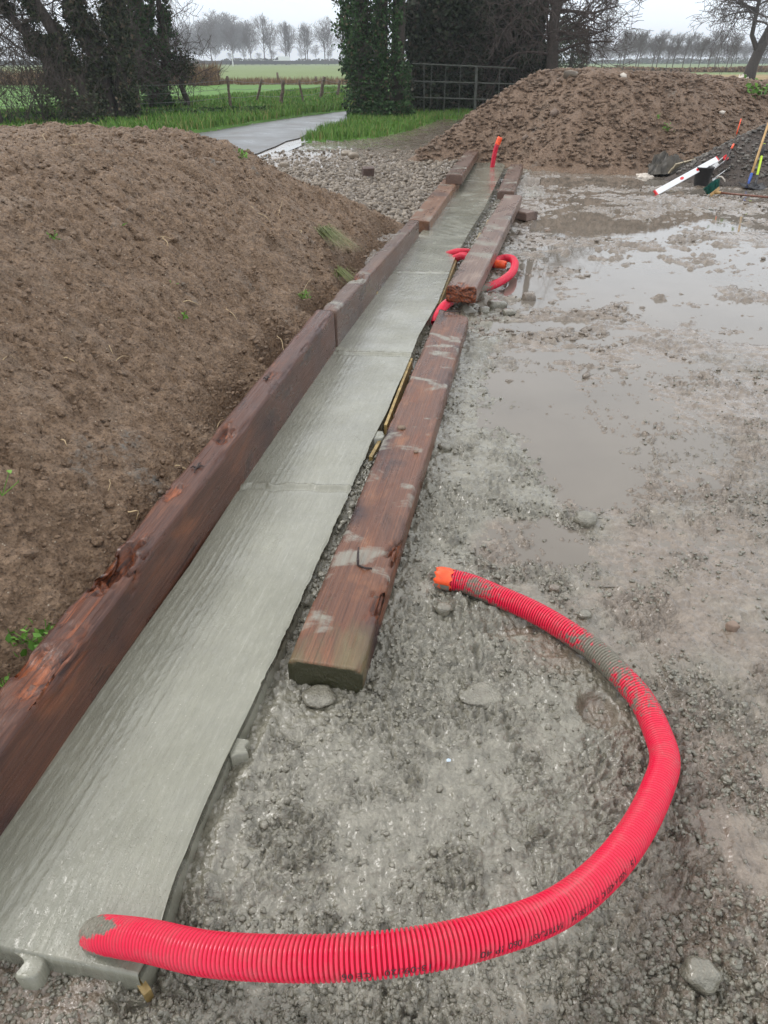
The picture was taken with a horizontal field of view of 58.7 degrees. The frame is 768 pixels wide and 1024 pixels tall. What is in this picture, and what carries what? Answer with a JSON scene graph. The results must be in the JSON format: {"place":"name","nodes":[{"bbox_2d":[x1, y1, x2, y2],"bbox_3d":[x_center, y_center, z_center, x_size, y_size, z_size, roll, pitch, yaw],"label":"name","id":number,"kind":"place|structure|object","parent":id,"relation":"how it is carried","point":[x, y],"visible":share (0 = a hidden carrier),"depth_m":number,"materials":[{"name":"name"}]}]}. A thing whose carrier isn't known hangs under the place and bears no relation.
{"place":"outdoors","nodes":[
{"label":"outdoors","id":0,"kind":"place"},
{"bbox_2d":[199,111,346,153],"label":"lane","id":1,"kind":"structure","parent":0,"point":[256,138],"depth_m":17.97,"materials":[{"name":"asphalt"}]},
{"bbox_2d":[244,65,340,65],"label":"road","id":2,"kind":"structure","parent":0,"point":[292,65],"depth_m":240.39,"materials":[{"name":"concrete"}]},
{"bbox_2d":[0,111,767,1023],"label":"muddy ground","id":3,"kind":"structure","parent":0,"point":[550,853],"depth_m":2.02,"materials":[{"name":"gravel"}]},
{"bbox_2d":[137,976,153,1002],"bbox_3d":[-0.522,1.024,1.474,0.061,0.049,0.018,28,42,35],"label":"wood offcut","id":4,"kind":"object","parent":3,"relation":"on","point":[145,990],"visible":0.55,"depth_m":1.45,"materials":[{"name":"yellow wood"}]},
{"bbox_2d":[0,310,335,835],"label":"railway sleeper","id":5,"kind":"object","parent":3,"relation":"on","point":[50,690],"visible":0.88,"depth_m":2.29,"materials":[{"name":"red wood"}]},
{"bbox_2d":[0,121,404,688],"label":"soil mound","id":6,"kind":"object","parent":3,"relation":"on","point":[157,404],"visible":0.89,"depth_m":3.55,"materials":[{"name":"brown soil"}]},
{"bbox_2d":[5,618,50,656],"bbox_3d":[-1.076,0.398,2.074,0.145,0.119,0.128,11,35,16],"label":"weed","id":7,"kind":"object","parent":6,"relation":"on","point":[32,645],"visible":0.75,"depth_m":2.05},
{"bbox_2d":[313,223,365,253],"bbox_3d":[-0.348,-2.264,5.643,0.388,0.098,0.811,-12,35,-18],"label":"weed","id":8,"kind":"object","parent":6,"relation":"on","point":[325,232],"visible":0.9,"depth_m":5.73,"materials":[{"name":"green plant"}]},
{"bbox_2d":[332,265,376,293],"bbox_3d":[-0.246,-1.787,5.287,0.249,0.085,0.730,-19,38,-26],"label":"weed","id":9,"kind":"object","parent":6,"relation":"on","point":[340,272],"visible":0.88,"depth_m":5.45,"materials":[{"name":"green plant"}]},
{"bbox_2d":[0,162,504,991],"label":"concrete strip","id":10,"kind":"object","parent":3,"relation":"on","point":[114,810],"visible":0.93,"depth_m":2.12,"materials":[{"name":"concrete"}]},
{"bbox_2d":[369,441,380,460],"bbox_3d":[-0.037,-0.303,3.453,0.018,0.073,0.234,8,34,12],"label":"formwork board","id":11,"kind":"object","parent":10,"relation":"attached to","point":[376,448],"visible":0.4,"depth_m":3.40,"materials":[{"name":"yellow wood"}]},
{"bbox_2d":[384,358,412,435],"bbox_3d":[0.093,-0.690,4.039,0.016,0.097,0.993,6,34,8],"label":"formwork board","id":12,"kind":"object","parent":10,"relation":"attached to","point":[401,390],"visible":0.67,"depth_m":3.98,"materials":[{"name":"yellow wood"}]},
{"bbox_2d":[409,178,458,231],"bbox_3d":[0.708,-4.108,9.040,0.248,0.132,3.333,6,34,9],"label":"railway sleeper","id":13,"kind":"object","parent":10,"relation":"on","point":[427,213],"visible":0.88,"depth_m":8.51,"materials":[{"name":"orange wood"}]},
{"bbox_2d":[446,150,478,184],"bbox_3d":[1.424,-6.040,11.791,0.238,0.137,4.558,6,33,9],"label":"railway sleeper","id":14,"kind":"object","parent":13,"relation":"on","point":[457,173],"visible":0.88,"depth_m":10.61,"materials":[{"name":"brown wood"}]},
{"bbox_2d":[439,260,456,303],"bbox_3d":[0.578,-2.047,6.101,0.016,0.081,1.518,6,34,9],"label":"formwork board","id":15,"kind":"object","parent":10,"relation":"attached to","point":[443,296],"visible":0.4,"depth_m":6.05,"materials":[{"name":"yellow wood"}]},
{"bbox_2d":[258,142,304,157],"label":"roadside puddle","id":16,"kind":"object","parent":3,"relation":"on","point":[288,148],"visible":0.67,"depth_m":14.62,"materials":[{"name":"liquid"}]},
{"bbox_2d":[301,684,335,708],"bbox_3d":[-0.202,0.570,2.111,0.103,0.034,0.091,-11,35,-16],"label":"rock","id":17,"kind":"object","parent":3,"relation":"on","point":[319,696],"visible":1,"depth_m":2.09,"materials":[{"name":"stone"}]},
{"bbox_2d":[257,148,457,223],"bbox_3d":[-0.932,-5.155,10.688,5.002,0.217,9.557,0,34,0],"label":"crushed stone","id":18,"kind":"object","parent":3,"relation":"on","point":[382,193],"visible":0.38,"depth_m":10.97,"materials":[{"name":"gravel"}]},
{"bbox_2d":[361,166,374,175],"bbox_3d":[-0.260,-5.519,11.056,0.190,0.138,0.124,-10,35,-14],"label":"broken brick","id":19,"kind":"object","parent":18,"relation":"on","point":[367,170],"visible":1,"depth_m":11.02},
{"bbox_2d":[323,220,418,346],"bbox_3d":[-0.022,-2.097,5.968,0.118,0.301,3.467,6,33,10],"label":"railway sleeper","id":20,"kind":"object","parent":3,"relation":"on","point":[348,304],"visible":0.8,"depth_m":5.33,"materials":[{"name":"brown wood"}]},
{"bbox_2d":[288,309,467,693],"bbox_3d":[0.172,-0.483,3.613,0.241,0.140,3.653,6,34,9],"label":"railway sleeper","id":21,"kind":"object","parent":3,"relation":"on","point":[336,643],"visible":1,"depth_m":2.67,"materials":[{"name":"brown wood"}]},
{"bbox_2d":[78,567,680,983],"bbox_3d":[0.160,0.671,1.782,1.011,0.366,1.621,22,39,30],"label":"red conduit","id":22,"kind":"object","parent":3,"relation":"on","point":[598,877],"visible":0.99,"depth_m":1.36,"materials":[{"name":"plastic"}]},
{"bbox_2d":[292,168,506,640],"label":"gap stones","id":23,"kind":"object","parent":3,"relation":"on","point":[322,576],"visible":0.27,"depth_m":3.07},
{"bbox_2d":[435,602,452,616],"bbox_3d":[0.217,0.350,2.456,0.066,0.039,0.052,0,34,0],"label":"rock","id":24,"kind":"object","parent":3,"relation":"on","point":[443,609],"visible":1,"depth_m":2.44,"materials":[{"name":"stone"}]},
{"bbox_2d":[438,443,450,451],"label":"rock","id":25,"kind":"object","parent":3,"relation":"on","point":[444,447],"visible":0.97,"depth_m":3.49,"materials":[{"name":"stone"}]},
{"bbox_2d":[431,248,518,324],"bbox_3d":[0.831,-2.018,5.965,0.737,0.148,2.170,3,34,5],"label":"red conduit","id":26,"kind":"object","parent":3,"relation":"on","point":[506,277],"visible":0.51,"depth_m":5.95,"materials":[{"name":"plastic"}]},
{"bbox_2d":[453,252,506,268],"bbox_3d":[0.885,-2.398,6.543,0.638,0.136,0.117,23,40,31],"label":"red conduit","id":27,"kind":"object","parent":3,"relation":"on","point":[498,264],"visible":0.38,"depth_m":6.41,"materials":[{"name":"plastic"}]},
{"bbox_2d":[458,681,503,708],"bbox_3d":[0.301,0.571,2.133,0.144,0.016,0.111,0,34,0],"label":"rock","id":28,"kind":"object","parent":3,"relation":"on","point":[486,694],"visible":0.99,"depth_m":2.12,"materials":[{"name":"stone"}]},
{"bbox_2d":[490,136,501,166],"bbox_3d":[1.988,-6.336,12.133,0.177,0.613,0.095,0,34,0],"label":"red conduit","id":29,"kind":"object","parent":3,"relation":"on","point":[496,146],"visible":0.8,"depth_m":12.07,"materials":[{"name":"plastic"}]},
{"bbox_2d":[487,299,507,309],"bbox_3d":[0.916,-1.675,5.526,0.170,0.079,0.143,0,34,0],"label":"rock","id":30,"kind":"object","parent":3,"relation":"on","point":[495,304],"visible":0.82,"depth_m":5.48,"materials":[{"name":"stone"}]},
{"bbox_2d":[502,308,516,315],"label":"rock","id":31,"kind":"object","parent":3,"relation":"on","point":[509,311],"visible":0.99,"depth_m":5.32,"materials":[{"name":"stone"}]},
{"bbox_2d":[497,164,522,199],"bbox_3d":[2.015,-5.241,10.793,0.238,0.127,2.988,7,34,10],"label":"railway sleeper","id":32,"kind":"object","parent":3,"relation":"on","point":[510,183],"visible":1,"depth_m":10.30,"materials":[{"name":"brown wood"}]},
{"bbox_2d":[515,208,537,220],"bbox_3d":[1.692,-3.773,8.627,0.201,0.101,0.483,-22,39,-30],"label":"wood block","id":33,"kind":"object","parent":3,"relation":"on","point":[525,214],"depth_m":8.47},
{"bbox_2d":[446,195,521,302],"bbox_3d":[1.124,-2.842,7.015,0.236,0.127,4.390,8,34,12],"label":"railway sleeper","id":34,"kind":"object","parent":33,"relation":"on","point":[467,281],"visible":1,"depth_m":6.07,"materials":[{"name":"brown reddish-brown wood"}]},
{"bbox_2d":[522,291,535,300],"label":"rock","id":35,"kind":"object","parent":3,"relation":"on","point":[529,296],"visible":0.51,"depth_m":5.65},
{"bbox_2d":[577,609,591,619],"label":"rock","id":36,"kind":"object","parent":3,"relation":"on","point":[582,614],"visible":0.99,"depth_m":2.42,"materials":[{"name":"stone"}]},
{"bbox_2d":[573,510,597,527],"bbox_3d":[0.865,0.032,2.931,0.107,0.056,0.087,0,34,0],"label":"rock","id":37,"kind":"object","parent":3,"relation":"on","point":[585,518],"visible":0.98,"depth_m":2.91,"materials":[{"name":"stone"}]},
{"bbox_2d":[408,66,767,174],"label":"soil mound","id":38,"kind":"object","parent":3,"relation":"on","point":[606,121],"visible":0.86,"depth_m":12.71,"materials":[{"name":"soil"}]},
{"bbox_2d":[647,150,684,174],"bbox_3d":[4.841,-6.008,11.720,0.684,0.355,0.564,0,34,0],"label":"torn membrane","id":39,"kind":"object","parent":38,"relation":"on","point":[663,162],"visible":0.86,"depth_m":11.61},
{"bbox_2d":[744,74,767,98],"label":"weed","id":40,"kind":"object","parent":38,"relation":"on","point":[748,85],"visible":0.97,"depth_m":13.48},
{"bbox_2d":[468,184,767,381],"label":"mud lumps","id":41,"kind":"object","parent":3,"relation":"on","point":[584,330],"visible":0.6,"depth_m":5.31,"materials":[{"name":"soil"}]},
{"bbox_2d":[476,174,767,586],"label":"puddle water","id":42,"kind":"structure","parent":3,"relation":"on","point":[582,460],"depth_m":4.55,"materials":[{"name":"liquid"}]},
{"bbox_2d":[653,156,718,194],"bbox_3d":[4.684,-5.193,10.530,1.801,0.403,0.081,-27,42,-34],"label":"straightedge","id":43,"kind":"object","parent":42,"relation":"on","point":[678,180],"visible":0.89,"depth_m":10.46,"materials":[{"name":"white metal"}]},
{"bbox_2d":[703,179,767,197],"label":"broom","id":44,"kind":"object","parent":42,"relation":"on","point":[712,188],"visible":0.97,"depth_m":9.97,"materials":[{"name":"plastic"}]},
{"bbox_2d":[746,143,767,189],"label":"shovel","id":45,"kind":"object","parent":42,"relation":"on","point":[761,185],"visible":1,"depth_m":10.58,"materials":[{"name":"metal"}]},
{"bbox_2d":[678,955,723,994],"bbox_3d":[0.681,0.999,1.471,0.089,0.062,0.075,0,34,0],"label":"rock","id":46,"kind":"object","parent":3,"relation":"on","point":[701,975],"visible":1,"depth_m":1.45,"materials":[{"name":"stone"}]},
{"bbox_2d":[694,165,715,185],"bbox_3d":[5.029,-5.298,10.768,0.307,0.270,0.296,0,34,0],"label":"bucket","id":47,"kind":"object","parent":3,"relation":"on","point":[702,177],"visible":0.94,"depth_m":10.69,"materials":[{"name":"black plastic"}]},
{"bbox_2d":[663,124,767,186],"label":"gravel heap","id":48,"kind":"object","parent":3,"relation":"on","point":[742,156],"visible":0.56,"depth_m":11.03,"materials":[{"name":"gravel"}]},
{"bbox_2d":[725,620,739,631],"bbox_3d":[1.214,0.402,2.376,0.049,0.039,0.039,0,34,0],"label":"rock","id":49,"kind":"object","parent":3,"relation":"on","point":[732,626],"visible":1,"depth_m":2.36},
{"bbox_2d":[739,123,767,188],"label":"broom","id":50,"kind":"object","parent":3,"relation":"on","point":[753,167],"visible":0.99,"depth_m":10.60,"materials":[{"name":"brown wood"}]},
{"bbox_2d":[0,913,767,1023],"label":"slurry gravel","id":51,"kind":"structure","parent":0,"point":[140,1015],"depth_m":1.45,"materials":[{"name":"gravel"}]},
{"bbox_2d":[0,61,767,142],"bbox_3d":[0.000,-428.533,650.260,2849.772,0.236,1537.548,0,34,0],"label":"field","id":52,"kind":"structure","parent":0,"point":[243,71],"depth_m":74.12,"materials":[{"name":"green plant"}]},
{"bbox_2d":[0,0,49,123],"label":"ivy covered tree","id":53,"kind":"object","parent":52,"relation":"on","point":[13,72],"visible":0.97,"depth_m":17.43,"materials":[{"name":"green plant"}]},
{"bbox_2d":[0,57,64,123],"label":"bare shrub","id":54,"kind":"object","parent":52,"relation":"on","point":[11,83],"visible":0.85,"depth_m":18.43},
{"bbox_2d":[0,0,75,112],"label":"bare tree","id":55,"kind":"object","parent":52,"relation":"on","point":[5,36],"visible":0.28,"depth_m":20.36,"materials":[{"name":"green plant"}]},
{"bbox_2d":[0,0,112,121],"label":"bare shrub","id":56,"kind":"object","parent":52,"relation":"on","point":[41,104],"visible":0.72,"depth_m":18.86,"materials":[{"name":"brown plant"}]},
{"bbox_2d":[16,63,132,123],"bbox_3d":[-8.318,-11.331,18.769,2.893,1.781,2.424,11,35,16],"label":"bare shrub","id":57,"kind":"object","parent":52,"relation":"on","point":[73,103],"visible":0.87,"depth_m":18.64,"materials":[{"name":"brown plant"}]},
{"bbox_2d":[0,0,201,118],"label":"ivy covered tree","id":58,"kind":"object","parent":52,"relation":"on","point":[81,19],"visible":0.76,"depth_m":19.70,"materials":[{"name":"green plant"}]},
{"bbox_2d":[0,67,208,85],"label":"dry weeds","id":59,"kind":"object","parent":52,"relation":"on","point":[16,77],"visible":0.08,"depth_m":48.70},
{"bbox_2d":[60,4,174,110],"bbox_3d":[-8.591,-13.854,21.835,3.548,4.391,3.689,13,36,19],"label":"ivy covered tree","id":60,"kind":"object","parent":52,"relation":"on","point":[112,80],"visible":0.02,"depth_m":21.71,"materials":[{"name":"green plant"}]},
{"bbox_2d":[87,9,172,108],"bbox_3d":[-8.818,-14.133,21.651,2.962,2.885,4.331,-26,42,-34],"label":"bare shrub","id":61,"kind":"object","parent":52,"relation":"on","point":[142,71],"visible":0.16,"depth_m":21.52,"materials":[{"name":"brown plant"}]},
{"bbox_2d":[44,0,218,108],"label":"ivy covered tree","id":62,"kind":"object","parent":52,"relation":"on","point":[148,12],"visible":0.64,"depth_m":23.28,"materials":[{"name":"green plant"}]},
{"bbox_2d":[2,104,269,120],"bbox_3d":[-7.794,-12.912,22.100,9.981,0.236,2.219,-17,37,-24],"label":"ground ivy","id":63,"kind":"object","parent":52,"relation":"on","point":[166,110],"visible":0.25,"depth_m":22.40,"materials":[{"name":"green plant"}]},
{"bbox_2d":[3,58,342,60],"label":"hedge","id":64,"kind":"object","parent":52,"relation":"on","point":[261,59],"visible":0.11,"depth_m":348.74,"materials":[{"name":"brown plant"}]},
{"bbox_2d":[0,85,348,126],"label":"grass","id":65,"kind":"structure","parent":52,"relation":"on","point":[309,97],"depth_m":26.71,"materials":[{"name":"plant"}]},
{"bbox_2d":[0,76,350,110],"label":"field fence","id":66,"kind":"object","parent":52,"relation":"on","point":[281,96],"visible":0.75,"depth_m":26.97,"materials":[{"name":"wood"}]},
{"bbox_2d":[136,23,222,105],"bbox_3d":[-7.414,-15.895,24.227,3.389,2.982,2.850,0,34,0],"label":"bare shrub","id":67,"kind":"object","parent":52,"relation":"on","point":[204,79],"visible":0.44,"depth_m":24.42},
{"bbox_2d":[147,27,230,106],"bbox_3d":[-7.012,-15.661,24.531,3.066,2.936,2.940,0,34,0],"label":"ivy-covered shrub","id":68,"kind":"object","parent":52,"relation":"on","point":[183,88],"visible":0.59,"depth_m":24.16,"materials":[{"name":"green plant"}]},
{"bbox_2d":[0,61,405,66],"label":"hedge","id":69,"kind":"object","parent":52,"relation":"on","point":[271,62],"visible":0.26,"depth_m":238.76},
{"bbox_2d":[187,57,222,85],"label":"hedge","id":70,"kind":"object","parent":52,"relation":"on","point":[213,78],"visible":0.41,"depth_m":47.77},
{"bbox_2d":[196,19,216,60],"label":"bare roadside tree","id":71,"kind":"object","parent":52,"relation":"on","point":[210,29],"visible":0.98,"depth_m":270.41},
{"bbox_2d":[153,8,261,56],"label":"wood","id":72,"kind":"object","parent":52,"relation":"on","point":[220,23],"visible":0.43,"depth_m":374.92,"materials":[{"name":"plant"}]},
{"bbox_2d":[220,25,239,60],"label":"bare roadside tree","id":73,"kind":"object","parent":52,"relation":"on","point":[228,36],"visible":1,"depth_m":270.38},
{"bbox_2d":[76,97,389,130],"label":"grass","id":74,"kind":"structure","parent":52,"relation":"on","point":[227,117],"depth_m":20.35,"materials":[{"name":"plant"}]},
{"bbox_2d":[237,26,255,64],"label":"bare roadside tree","id":75,"kind":"object","parent":52,"relation":"on","point":[244,38],"visible":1,"depth_m":270.88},
{"bbox_2d":[248,13,276,64],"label":"bare roadside tree","id":76,"kind":"object","parent":52,"relation":"on","point":[262,23],"visible":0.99,"depth_m":269.20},
{"bbox_2d":[258,25,278,64],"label":"bare roadside tree","id":77,"kind":"object","parent":52,"relation":"on","point":[265,37],"visible":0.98,"depth_m":270.66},
{"bbox_2d":[269,21,296,55],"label":"bare roadside tree","id":78,"kind":"object","parent":52,"relation":"on","point":[284,32],"visible":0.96,"depth_m":270.14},
{"bbox_2d":[220,75,347,84],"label":"dry weeds","id":79,"kind":"object","parent":52,"relation":"on","point":[255,81],"visible":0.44,"depth_m":50.83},
{"bbox_2d":[280,22,298,64],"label":"bare roadside tree","id":80,"kind":"object","parent":52,"relation":"on","point":[291,40],"visible":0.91,"depth_m":269.73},
{"bbox_2d":[294,22,316,64],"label":"bare roadside tree","id":81,"kind":"object","parent":52,"relation":"on","point":[302,31],"visible":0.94,"depth_m":270.65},
{"bbox_2d":[311,15,333,64],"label":"bare roadside tree","id":82,"kind":"object","parent":52,"relation":"on","point":[328,24],"visible":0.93,"depth_m":269.67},
{"bbox_2d":[313,27,336,64],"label":"bare roadside tree","id":83,"kind":"object","parent":52,"relation":"on","point":[321,34],"visible":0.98,"depth_m":270.80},
{"bbox_2d":[0,43,748,58],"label":"wood","id":84,"kind":"object","parent":52,"relation":"on","point":[274,52],"visible":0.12,"depth_m":500.00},
{"bbox_2d":[412,63,515,115],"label":"field gate","id":85,"kind":"structure","parent":52,"relation":"on","point":[475,83],"depth_m":22.40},
{"bbox_2d":[388,0,575,111],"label":"hedge","id":86,"kind":"object","parent":52,"relation":"on","point":[442,31],"visible":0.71,"depth_m":23.50,"materials":[{"name":"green plant"}]},
{"bbox_2d":[473,0,650,107],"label":"bare tree","id":87,"kind":"object","parent":52,"relation":"on","point":[553,32],"visible":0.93,"depth_m":21.72,"materials":[{"name":"brown plant"}]},
{"bbox_2d":[546,15,589,68],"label":"ivy covered tree","id":88,"kind":"object","parent":52,"relation":"on","point":[571,64],"visible":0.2,"depth_m":49.37,"materials":[{"name":"grey plant"}]},
{"bbox_2d":[612,28,634,64],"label":"bare roadside tree","id":89,"kind":"object","parent":52,"relation":"on","point":[624,36],"visible":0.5,"depth_m":146.82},
{"bbox_2d":[618,31,640,63],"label":"bare roadside tree","id":90,"kind":"object","parent":52,"relation":"on","point":[629,42],"visible":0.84,"depth_m":123.69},
{"bbox_2d":[629,31,650,66],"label":"bare roadside tree","id":91,"kind":"object","parent":52,"relation":"on","point":[640,43],"visible":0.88,"depth_m":134.92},
{"bbox_2d":[634,31,653,66],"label":"bare roadside tree","id":92,"kind":"object","parent":52,"relation":"on","point":[640,50],"visible":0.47,"depth_m":146.79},
{"bbox_2d":[647,35,666,66],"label":"bare roadside tree","id":93,"kind":"object","parent":52,"relation":"on","point":[659,48],"visible":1,"depth_m":123.94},
{"bbox_2d":[652,28,672,66],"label":"bare roadside tree","id":94,"kind":"object","parent":52,"relation":"on","point":[665,36],"visible":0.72,"depth_m":134.80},
{"bbox_2d":[559,57,767,63],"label":"hedge","id":95,"kind":"object","parent":52,"relation":"on","point":[670,61],"visible":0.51,"depth_m":347.87,"materials":[{"name":"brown plant"}]},
{"bbox_2d":[575,31,767,59],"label":"wood","id":96,"kind":"object","parent":52,"relation":"on","point":[748,48],"visible":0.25,"depth_m":295.79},
{"bbox_2d":[665,32,687,67],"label":"bare roadside tree","id":97,"kind":"object","parent":52,"relation":"on","point":[680,40],"visible":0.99,"depth_m":123.68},
{"bbox_2d":[587,65,767,72],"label":"hedge","id":98,"kind":"object","parent":52,"relation":"on","point":[761,68],"visible":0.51,"depth_m":105.71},
{"bbox_2d":[677,33,697,67],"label":"bare roadside tree","id":99,"kind":"object","parent":52,"relation":"on","point":[687,44],"visible":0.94,"depth_m":135.17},
{"bbox_2d":[686,32,707,67],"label":"bare roadside tree","id":100,"kind":"object","parent":52,"relation":"on","point":[695,41],"visible":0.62,"depth_m":146.77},
{"bbox_2d":[693,37,711,67],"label":"bare roadside tree","id":101,"kind":"object","parent":52,"relation":"on","point":[705,45],"visible":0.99,"depth_m":124.05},
{"bbox_2d":[705,31,725,66],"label":"bare roadside tree","id":102,"kind":"object","parent":52,"relation":"on","point":[713,37],"visible":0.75,"depth_m":135.20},
{"bbox_2d":[709,28,730,66],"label":"bare roadside tree","id":103,"kind":"object","parent":52,"relation":"on","point":[719,44],"visible":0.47,"depth_m":146.72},
{"bbox_2d":[682,0,767,79],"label":"bare tree","id":104,"kind":"object","parent":52,"relation":"on","point":[759,49],"visible":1,"depth_m":58.73,"materials":[{"name":"brown plant"}]},
{"bbox_2d":[722,33,744,66],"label":"bare roadside tree","id":105,"kind":"object","parent":52,"relation":"on","point":[734,38],"visible":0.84,"depth_m":123.88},
{"bbox_2d":[726,34,747,65],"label":"bare roadside tree","id":106,"kind":"object","parent":52,"relation":"on","point":[741,40],"visible":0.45,"depth_m":135.32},
{"bbox_2d":[0,0,767,60],"label":"sky","id":107,"kind":"structure","parent":0,"point":[657,15],"materials":[{"name":"white"}]},
{"bbox_2d":[300,107,471,141],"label":"grass","id":108,"kind":"structure","parent":0,"point":[366,125],"depth_m":18.73,"materials":[{"name":"plant"}]},
{"bbox_2d":[330,0,419,118],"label":"ivy covered tree","id":109,"kind":"object","parent":108,"relation":"on","point":[363,28],"visible":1,"depth_m":21.42,"materials":[{"name":"green plant"}]},
{"bbox_2d":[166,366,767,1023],"bbox_3d":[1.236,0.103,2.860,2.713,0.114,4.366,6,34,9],"label":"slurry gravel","id":110,"kind":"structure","parent":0,"point":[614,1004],"depth_m":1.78,"materials":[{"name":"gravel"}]},
{"bbox_2d":[557,456,767,691],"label":"dark gravel","id":111,"kind":"structure","parent":0,"point":[608,519],"depth_m":2.98,"materials":[{"name":"gravel"}]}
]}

